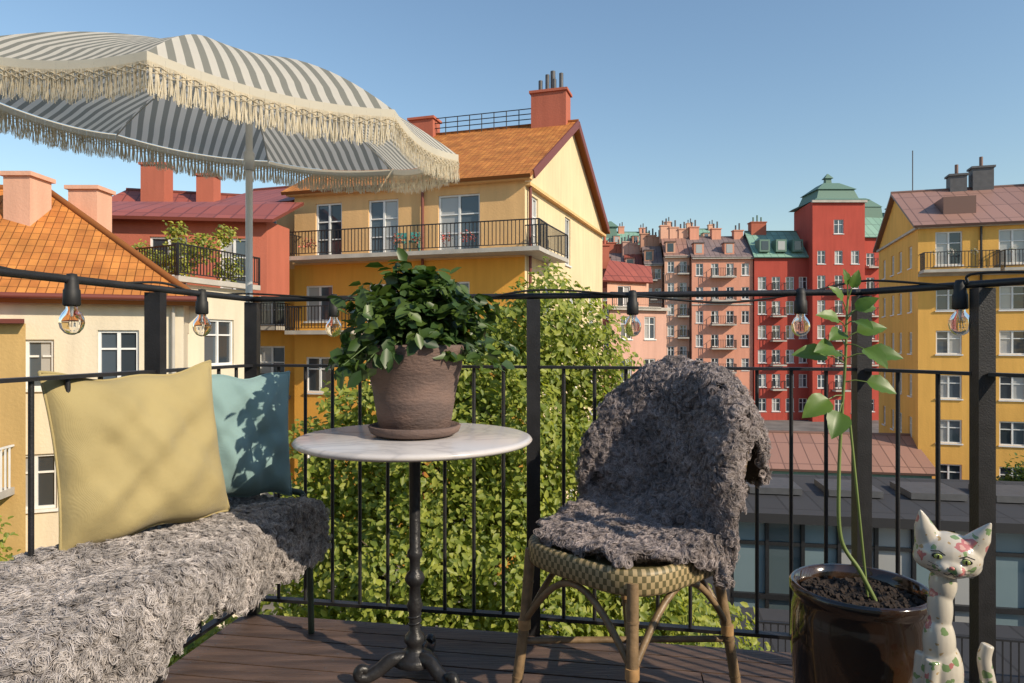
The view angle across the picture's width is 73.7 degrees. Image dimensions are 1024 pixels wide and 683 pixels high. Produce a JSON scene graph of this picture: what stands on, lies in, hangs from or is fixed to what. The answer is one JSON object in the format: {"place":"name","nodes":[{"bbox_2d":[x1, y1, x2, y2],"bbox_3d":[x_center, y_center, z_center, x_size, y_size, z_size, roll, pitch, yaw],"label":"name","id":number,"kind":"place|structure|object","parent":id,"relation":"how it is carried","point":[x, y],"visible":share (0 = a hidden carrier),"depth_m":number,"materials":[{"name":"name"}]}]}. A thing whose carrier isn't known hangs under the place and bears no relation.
{"place":"outdoors","nodes":[
{"label":"outdoors","id":0,"kind":"place"},
{"bbox_2d":[189,488,314,633],"bbox_3d":[-1.029,0.782,1.538,0.437,0.537,1.921,0,0,6],"label":"garden bench","id":1,"kind":"object","parent":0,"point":[310,583],"visible":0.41,"depth_m":2.45,"materials":[{"name":"black metal"}]},
{"bbox_2d":[0,494,331,682],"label":"sheepskin throw","id":2,"kind":"object","parent":1,"relation":"on","point":[128,609],"visible":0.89,"depth_m":1.58,"materials":[{"name":"grey fur"}]},
{"bbox_2d":[37,360,230,550],"bbox_3d":[-1.050,0.304,1.948,0.226,0.492,0.511,0,0,37],"label":"mustard cushion","id":3,"kind":"object","parent":2,"relation":"on","point":[135,454],"visible":0.96,"depth_m":1.85,"materials":[{"name":"fabric"}]},
{"bbox_2d":[212,371,292,496],"bbox_3d":[-0.921,0.320,2.334,0.365,0.458,0.191,0,0,-45],"label":"teal cushion","id":4,"kind":"object","parent":2,"relation":"on","point":[251,417],"visible":0.69,"depth_m":2.31,"materials":[{"name":"fabric"}]},
{"bbox_2d":[253,211,293,482],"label":"walls","id":5,"kind":"structure","parent":0,"point":[274,338],"depth_m":29.71,"materials":[{"name":"orange paint"}]},
{"bbox_2d":[215,185,293,201],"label":"roof","id":6,"kind":"structure","parent":5,"relation":"on","point":[269,194],"depth_m":32.24,"materials":[{"name":"red metal"}]},
{"bbox_2d":[259,221,284,496],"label":"window frames","id":7,"kind":"structure","parent":5,"relation":"attached to","point":[272,354],"depth_m":30.08,"materials":[{"name":"white wood"}]},
{"bbox_2d":[261,222,283,496],"bbox_3d":[-11.771,1.475,30.530,3.975,13.650,0.001,0,0,18],"label":"window glass","id":8,"kind":"object","parent":7,"relation":"in","point":[266,354],"visible":0.07,"depth_m":30.19,"materials":[{"name":"glass"}]},
{"bbox_2d":[260,302,289,398],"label":"balconies","id":9,"kind":"structure","parent":5,"relation":"attached to","point":[277,327],"depth_m":28.92,"materials":[{"name":"metal"}]},
{"bbox_2d":[162,614,792,682],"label":"balcony deck","id":10,"kind":"structure","parent":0,"point":[260,648],"depth_m":2.27,"materials":[{"name":"brown wood"}]},
{"bbox_2d":[291,423,531,682],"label":"bistro table","id":11,"kind":"object","parent":10,"relation":"on","point":[360,443],"visible":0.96,"depth_m":2.08,"materials":[{"name":"stone"}]},
{"bbox_2d":[325,248,519,438],"bbox_3d":[-0.289,-0.003,2.188,0.602,0.585,0.525,0,0,-19],"label":"potted plant","id":12,"kind":"object","parent":11,"relation":"on","point":[414,344],"visible":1,"depth_m":2.04,"materials":[{"name":"green plant"}]},
{"bbox_2d":[512,450,748,682],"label":"rattan chair","id":13,"kind":"object","parent":10,"relation":"on","point":[633,584],"visible":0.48,"depth_m":1.83,"materials":[{"name":"wicker"}]},
{"bbox_2d":[533,355,772,589],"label":"sheepskin throw","id":14,"kind":"object","parent":13,"relation":"on","point":[668,442],"visible":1,"depth_m":2.03,"materials":[{"name":"grey fur"}]},
{"bbox_2d":[789,269,928,682],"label":"potted seedling","id":15,"kind":"object","parent":10,"relation":"on","point":[855,622],"visible":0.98,"depth_m":1.60,"materials":[{"name":"brown ceramic"}]},
{"bbox_2d":[240,564,772,650],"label":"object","id":16,"kind":"object","parent":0,"point":[676,611],"visible":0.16,"depth_m":8.78,"materials":[{"name":"green plant"}]},
{"bbox_2d":[0,0,1023,236],"label":"sky","id":17,"kind":"structure","parent":0,"point":[729,113],"materials":[{"name":"blue"}]},
{"bbox_2d":[219,420,878,647],"bbox_3d":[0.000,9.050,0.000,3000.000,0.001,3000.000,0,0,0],"label":"ground","id":18,"kind":"structure","parent":0,"point":[801,425],"depth_m":71.01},
{"bbox_2d":[0,324,25,562],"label":"walls","id":19,"kind":"structure","parent":18,"relation":"on","point":[12,395],"depth_m":15.26,"materials":[{"name":"paint"}]},
{"bbox_2d":[0,444,14,499],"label":"balconies","id":20,"kind":"structure","parent":19,"relation":"attached to","point":[5,491],"depth_m":14.93,"materials":[{"name":"metal"}]},
{"bbox_2d":[0,319,23,323],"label":"roof","id":21,"kind":"structure","parent":19,"relation":"on","point":[11,321],"depth_m":15.02,"materials":[{"name":"red metal"}]},
{"bbox_2d":[0,302,188,551],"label":"walls","id":22,"kind":"structure","parent":18,"relation":"on","point":[76,353],"depth_m":17.51,"materials":[{"name":"beige paint"}]},
{"bbox_2d":[26,330,138,513],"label":"window frames","id":23,"kind":"structure","parent":22,"relation":"attached to","point":[39,389],"depth_m":17.45,"materials":[{"name":"white wood"}]},
{"bbox_2d":[26,333,135,505],"bbox_3d":[-11.221,3.475,19.349,3.251,7.550,7.791,0,0,25],"label":"window glass","id":24,"kind":"object","parent":23,"relation":"in","point":[46,488],"visible":0.23,"depth_m":17.50,"materials":[{"name":"glass"}]},
{"bbox_2d":[0,185,195,305],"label":"roof","id":25,"kind":"structure","parent":22,"relation":"on","point":[63,236],"depth_m":18.60,"materials":[{"name":"orange tile"}]},
{"bbox_2d":[0,171,115,231],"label":"chimneys","id":26,"kind":"object","parent":25,"relation":"on","point":[27,198],"visible":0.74,"depth_m":19.54,"materials":[{"name":"paint"}]},
{"bbox_2d":[0,292,196,373],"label":"gutter","id":27,"kind":"structure","parent":22,"relation":"attached to","point":[26,295],"depth_m":17.43,"materials":[{"name":"metal"}]},
{"bbox_2d":[0,515,261,667],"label":"courtyard shrubs","id":28,"kind":"object","parent":18,"relation":"on","point":[189,648],"visible":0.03,"depth_m":12.43,"materials":[{"name":"green plant"}]},
{"bbox_2d":[112,219,288,626],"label":"walls","id":29,"kind":"structure","parent":18,"relation":"on","point":[271,245],"depth_m":25.11,"materials":[{"name":"red paint"}]},
{"bbox_2d":[134,242,260,289],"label":"balconies","id":30,"kind":"structure","parent":29,"relation":"attached to","point":[177,264],"depth_m":20.65,"materials":[{"name":"metal"}]},
{"bbox_2d":[131,220,243,282],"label":"roof terrace plants","id":31,"kind":"object","parent":30,"relation":"on","point":[177,231],"visible":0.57,"depth_m":22.09,"materials":[{"name":"green plant"}]},
{"bbox_2d":[150,237,244,365],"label":"window frames","id":32,"kind":"structure","parent":29,"relation":"attached to","point":[216,335],"depth_m":22.23,"materials":[{"name":"white wood"}]},
{"bbox_2d":[153,239,244,362],"bbox_3d":[-10.378,1.600,24.047,2.868,10.900,5.552,0,0,-42],"label":"window glass","id":33,"kind":"object","parent":32,"relation":"in","point":[223,347],"visible":0.24,"depth_m":22.10,"materials":[{"name":"grey glass"}]},
{"bbox_2d":[112,201,303,221],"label":"roof","id":34,"kind":"structure","parent":29,"relation":"on","point":[234,211],"depth_m":25.80,"materials":[{"name":"red metal"}]},
{"bbox_2d":[112,152,239,201],"bbox_3d":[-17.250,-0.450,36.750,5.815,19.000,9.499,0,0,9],"label":"chimneys","id":35,"kind":"object","parent":34,"relation":"on","point":[156,185],"visible":0.15,"depth_m":35.18,"materials":[{"name":"red paint"}]},
{"bbox_2d":[294,135,601,577],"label":"walls","id":36,"kind":"structure","parent":18,"relation":"on","point":[561,177],"depth_m":28.31,"materials":[{"name":"yellow paint"}]},
{"bbox_2d":[281,108,609,233],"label":"roof","id":37,"kind":"structure","parent":36,"relation":"on","point":[512,151],"depth_m":30.03,"materials":[{"name":"orange tile"}]},
{"bbox_2d":[407,71,571,136],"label":"chimneys","id":38,"kind":"object","parent":37,"relation":"on","point":[550,104],"visible":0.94,"depth_m":32.39,"materials":[{"name":"orange paint"}]},
{"bbox_2d":[285,120,608,474],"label":"balconies","id":39,"kind":"structure","parent":36,"relation":"attached to","point":[559,244],"depth_m":26.82,"materials":[{"name":"metal"}]},
{"bbox_2d":[298,230,474,249],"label":"balcony flowers","id":40,"kind":"object","parent":39,"relation":"on","point":[309,243],"visible":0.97,"depth_m":26.22,"materials":[{"name":"plant"}]},
{"bbox_2d":[305,193,592,526],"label":"window frames","id":41,"kind":"structure","parent":36,"relation":"attached to","point":[320,369],"depth_m":28.08,"materials":[{"name":"white wood"}]},
{"bbox_2d":[309,196,590,525],"bbox_3d":[-0.439,1.185,30.069,15.191,13.930,6.759,0,0,-31],"label":"window glass","id":42,"kind":"object","parent":41,"relation":"in","point":[469,204],"visible":0.13,"depth_m":27.98,"materials":[{"name":"glass"}]},
{"bbox_2d":[268,256,654,636],"bbox_3d":[-0.723,3.903,9.304,5.843,10.334,4.344,0,0,0],"label":"broadleaf tree","id":43,"kind":"object","parent":18,"relation":"on","point":[560,350],"visible":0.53,"depth_m":8.84,"materials":[{"name":"green plant"}]},
{"bbox_2d":[607,282,665,390],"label":"walls","id":44,"kind":"structure","parent":18,"relation":"on","point":[642,348],"depth_m":45.53,"materials":[{"name":"paint"}]},
{"bbox_2d":[602,260,652,311],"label":"roof","id":45,"kind":"structure","parent":44,"relation":"on","point":[618,271],"depth_m":47.95,"materials":[{"name":"red metal"}]},
{"bbox_2d":[602,237,609,287],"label":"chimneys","id":46,"kind":"object","parent":45,"relation":"on","point":[605,254],"visible":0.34,"depth_m":49.55,"materials":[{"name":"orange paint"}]},
{"bbox_2d":[618,287,652,380],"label":"window glass","id":47,"kind":"object","parent":44,"relation":"attached to","point":[620,289],"visible":0.24,"depth_m":45.49,"materials":[{"name":"glass"}]},
{"bbox_2d":[618,286,656,381],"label":"window frames","id":48,"kind":"structure","parent":44,"relation":"attached to","point":[649,324],"depth_m":45.48,"materials":[{"name":"white wood"}]},
{"bbox_2d":[612,298,669,310],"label":"balconies","id":49,"kind":"structure","parent":44,"relation":"attached to","point":[643,308],"depth_m":44.77,"materials":[{"name":"stone"}]},
{"bbox_2d":[662,242,688,357],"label":"walls","id":50,"kind":"structure","parent":18,"relation":"on","point":[674,319],"depth_m":80.37,"materials":[{"name":"paint"}]},
{"bbox_2d":[662,261,686,355],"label":"window frames","id":51,"kind":"structure","parent":50,"relation":"attached to","point":[670,286],"depth_m":80.46,"materials":[{"name":"white wood"}]},
{"bbox_2d":[661,238,690,257],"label":"roof","id":52,"kind":"structure","parent":50,"relation":"on","point":[681,246],"depth_m":81.64,"materials":[{"name":"black metal"}]},
{"bbox_2d":[658,218,688,243],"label":"chimneys","id":53,"kind":"object","parent":52,"relation":"on","point":[666,231],"visible":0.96,"depth_m":83.77,"materials":[{"name":"brick"}]},
{"bbox_2d":[668,243,685,355],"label":"window glass","id":54,"kind":"object","parent":50,"relation":"attached to","point":[670,247],"visible":0.28,"depth_m":80.54,"materials":[{"name":"grey glass"}]},
{"bbox_2d":[665,255,689,357],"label":"balconies","id":55,"kind":"structure","parent":50,"relation":"attached to","point":[683,337],"depth_m":79.65,"materials":[{"name":"stone"}]},
{"bbox_2d":[689,243,752,399],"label":"walls","id":56,"kind":"structure","parent":18,"relation":"on","point":[706,330],"depth_m":79.11,"materials":[{"name":"pink paint"}]},
{"bbox_2d":[689,263,749,370],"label":"window frames","id":57,"kind":"structure","parent":56,"relation":"attached to","point":[714,322],"depth_m":79.14,"materials":[{"name":"white wood"}]},
{"bbox_2d":[686,236,753,258],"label":"roof","id":58,"kind":"structure","parent":56,"relation":"on","point":[712,248],"depth_m":80.74,"materials":[{"name":"black metal"}]},
{"bbox_2d":[688,220,743,239],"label":"chimneys","id":59,"kind":"object","parent":58,"relation":"on","point":[693,233],"visible":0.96,"depth_m":83.11,"materials":[{"name":"brick"}]},
{"bbox_2d":[696,244,747,366],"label":"window glass","id":60,"kind":"object","parent":56,"relation":"attached to","point":[729,248],"visible":0.47,"depth_m":79.26,"materials":[{"name":"grey glass"}]},
{"bbox_2d":[692,256,753,372],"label":"balconies","id":61,"kind":"structure","parent":56,"relation":"attached to","point":[735,317],"depth_m":78.29,"materials":[{"name":"stone"}]},
{"bbox_2d":[753,202,878,421],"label":"walls","id":62,"kind":"structure","parent":18,"relation":"on","point":[814,226],"depth_m":78.44,"materials":[{"name":"red paint"}]},
{"bbox_2d":[743,174,883,257],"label":"roof","id":63,"kind":"structure","parent":62,"relation":"on","point":[827,189],"depth_m":79.57,"materials":[{"name":"green metal"}]},
{"bbox_2d":[747,208,885,234],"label":"chimneys","id":64,"kind":"object","parent":63,"relation":"on","point":[756,228],"visible":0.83,"depth_m":82.40,"materials":[{"name":"orange paint"}]},
{"bbox_2d":[758,220,872,410],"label":"window glass","id":65,"kind":"object","parent":62,"relation":"attached to","point":[781,245],"visible":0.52,"depth_m":78.74,"materials":[{"name":"grey glass"}]},
{"bbox_2d":[758,220,873,411],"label":"window frames","id":66,"kind":"structure","parent":62,"relation":"attached to","point":[789,305],"depth_m":78.67,"materials":[{"name":"white wood"}]},
{"bbox_2d":[770,200,878,391],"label":"balconies","id":67,"kind":"structure","parent":62,"relation":"attached to","point":[874,266],"depth_m":77.70,"materials":[{"name":"metal"}]},
{"bbox_2d":[730,606,1023,682],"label":"garden annex","id":68,"kind":"object","parent":18,"relation":"on","point":[1009,654],"visible":0.22,"depth_m":15.96,"materials":[{"name":"grey paint"}]},
{"bbox_2d":[879,201,1023,479],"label":"walls","id":69,"kind":"structure","parent":18,"relation":"on","point":[923,322],"depth_m":37.85,"materials":[{"name":"paint"}]},
{"bbox_2d":[873,184,1023,252],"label":"roof","id":70,"kind":"structure","parent":69,"relation":"on","point":[1000,204],"depth_m":39.32,"materials":[{"name":"brown metal"}]},
{"bbox_2d":[912,151,995,213],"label":"chimneys","id":71,"kind":"object","parent":70,"relation":"on","point":[981,176],"visible":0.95,"depth_m":41.11,"materials":[{"name":"metal"}]},
{"bbox_2d":[876,223,1023,279],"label":"balconies","id":72,"kind":"structure","parent":69,"relation":"attached to","point":[923,272],"depth_m":36.77,"materials":[{"name":"metal"}]},
{"bbox_2d":[933,245,1018,254],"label":"balcony flowers","id":73,"kind":"object","parent":72,"relation":"attached to","point":[971,250],"visible":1,"depth_m":36.56,"materials":[{"name":"plant"}]},
{"bbox_2d":[882,229,1023,479],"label":"window frames","id":74,"kind":"structure","parent":69,"relation":"attached to","point":[960,383],"depth_m":37.55,"materials":[{"name":"white wood"}]},
{"bbox_2d":[936,230,1023,480],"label":"window glass","id":75,"kind":"object","parent":69,"relation":"attached to","point":[1005,389],"visible":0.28,"depth_m":36.93,"materials":[{"name":"glass"}]},
{"bbox_2d":[996,453,1023,481],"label":"garden hedge","id":76,"kind":"object","parent":18,"relation":"on","point":[1007,477],"visible":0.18,"depth_m":32.43,"materials":[{"name":"green plant"}]},
{"bbox_3d":[0.000,3.950,-3.475,18.000,10.200,5.050,0,0,0],"label":"home building","id":77,"kind":"object","parent":18,"relation":"on","visible":0},
{"bbox_2d":[0,268,1023,682],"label":"balcony railing","id":78,"kind":"object","parent":77,"relation":"attached to","point":[982,374],"visible":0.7,"depth_m":2.23,"materials":[{"name":"black metal"}]},
{"bbox_2d":[0,32,459,301],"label":"parasol","id":79,"kind":"object","parent":78,"relation":"on","point":[194,94],"visible":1,"depth_m":2.62,"materials":[{"name":"fabric"}]},
{"bbox_2d":[0,266,1023,336],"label":"string lights","id":80,"kind":"object","parent":78,"relation":"attached to","point":[71,320],"visible":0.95,"depth_m":2.26,"materials":[{"name":"black rubber"}]},
{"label":"walls","id":81,"kind":"object","parent":18,"relation":"on","visible":0},
{"bbox_2d":[699,228,709,235],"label":"roof","id":82,"kind":"structure","parent":81,"relation":"on","point":[702,230],"depth_m":123.57,"materials":[{"name":"green metal"}]},
{"bbox_2d":[663,217,714,230],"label":"chimneys","id":83,"kind":"object","parent":82,"relation":"on","point":[709,225],"visible":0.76,"depth_m":123.83,"materials":[{"name":"paint"}]},
{"bbox_2d":[602,257,609,390],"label":"walls","id":84,"kind":"structure","parent":0,"point":[604,321],"depth_m":84.54,"materials":[{"name":"orange paint"}]},
{"bbox_2d":[604,298,607,349],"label":"window glass","id":85,"kind":"object","parent":84,"relation":"attached to","point":[605,326],"visible":0.02,"depth_m":84.66,"materials":[{"name":"glass"}]},
{"bbox_2d":[609,253,623,261],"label":"roof","id":86,"kind":"structure","parent":84,"relation":"on","point":[616,257],"depth_m":86.82,"materials":[{"name":"black metal"}]},
{"bbox_2d":[602,236,622,252],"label":"chimneys","id":87,"kind":"object","parent":86,"relation":"on","point":[614,247],"visible":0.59,"depth_m":87.84,"materials":[{"name":"brick"}]},
{"bbox_2d":[614,236,638,242],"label":"walls","id":88,"kind":"structure","parent":0,"point":[632,237],"depth_m":126.61,"materials":[{"name":"pink paint"}]},
{"bbox_2d":[602,221,647,244],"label":"roof","id":89,"kind":"structure","parent":88,"relation":"on","point":[613,227],"depth_m":128.26,"materials":[{"name":"green metal"}]},
{"bbox_2d":[618,222,645,233],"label":"chimneys","id":90,"kind":"object","parent":89,"relation":"on","point":[620,229],"visible":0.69,"depth_m":129.67,"materials":[{"name":"brick"}]},
{"bbox_2d":[625,258,634,263],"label":"walls","id":91,"kind":"structure","parent":0,"point":[626,259],"depth_m":83.36,"materials":[{"name":"paint"}]},
{"bbox_2d":[624,254,642,264],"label":"roof","id":92,"kind":"structure","parent":91,"relation":"on","point":[638,259],"depth_m":85.49,"materials":[{"name":"black metal"}]},
{"bbox_2d":[621,235,642,258],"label":"chimneys","id":93,"kind":"object","parent":92,"relation":"on","point":[629,247],"visible":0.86,"depth_m":86.47,"materials":[{"name":"brick"}]},
{"bbox_2d":[644,250,661,307],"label":"walls","id":94,"kind":"structure","parent":0,"point":[656,284],"depth_m":81.63,"materials":[{"name":"brown paint"}]},
{"bbox_2d":[642,246,663,264],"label":"roof","id":95,"kind":"structure","parent":94,"relation":"on","point":[658,258],"depth_m":82.81,"materials":[{"name":"black metal"}]},
{"bbox_2d":[639,227,662,250],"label":"chimneys","id":96,"kind":"object","parent":95,"relation":"on","point":[647,239],"visible":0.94,"depth_m":85.07,"materials":[{"name":"orange brick"}]},
{"bbox_2d":[646,251,659,290],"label":"window glass","id":97,"kind":"object","parent":94,"relation":"attached to","point":[649,257],"visible":0.11,"depth_m":81.86,"materials":[{"name":"grey glass"}]},
{"bbox_2d":[645,263,662,302],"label":"balconies","id":98,"kind":"structure","parent":94,"relation":"attached to","point":[653,300],"depth_m":81.31,"materials":[{"name":"stone"}]},
{"bbox_2d":[649,269,660,298],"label":"window frames","id":99,"kind":"structure","parent":94,"relation":"attached to","point":[657,278],"depth_m":81.65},
{"bbox_2d":[767,430,934,478],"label":"roof","id":100,"kind":"structure","parent":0,"point":[808,453],"depth_m":37.90,"materials":[{"name":"orange paint"}]},
{"bbox_2d":[730,474,1023,626],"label":"glass pavilion","id":101,"kind":"structure","parent":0,"point":[917,495],"depth_m":20.23,"materials":[{"name":"glass"}]},
{"bbox_3d":[0.895,0.928,1.400,0.156,0.246,0.156,0,0,0],"label":"plant stool","id":102,"kind":"object","parent":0,"visible":0},
{"bbox_2d":[912,510,996,682],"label":"ceramic cat","id":103,"kind":"object","parent":102,"relation":"on","point":[947,559],"visible":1,"depth_m":1.39}
]}

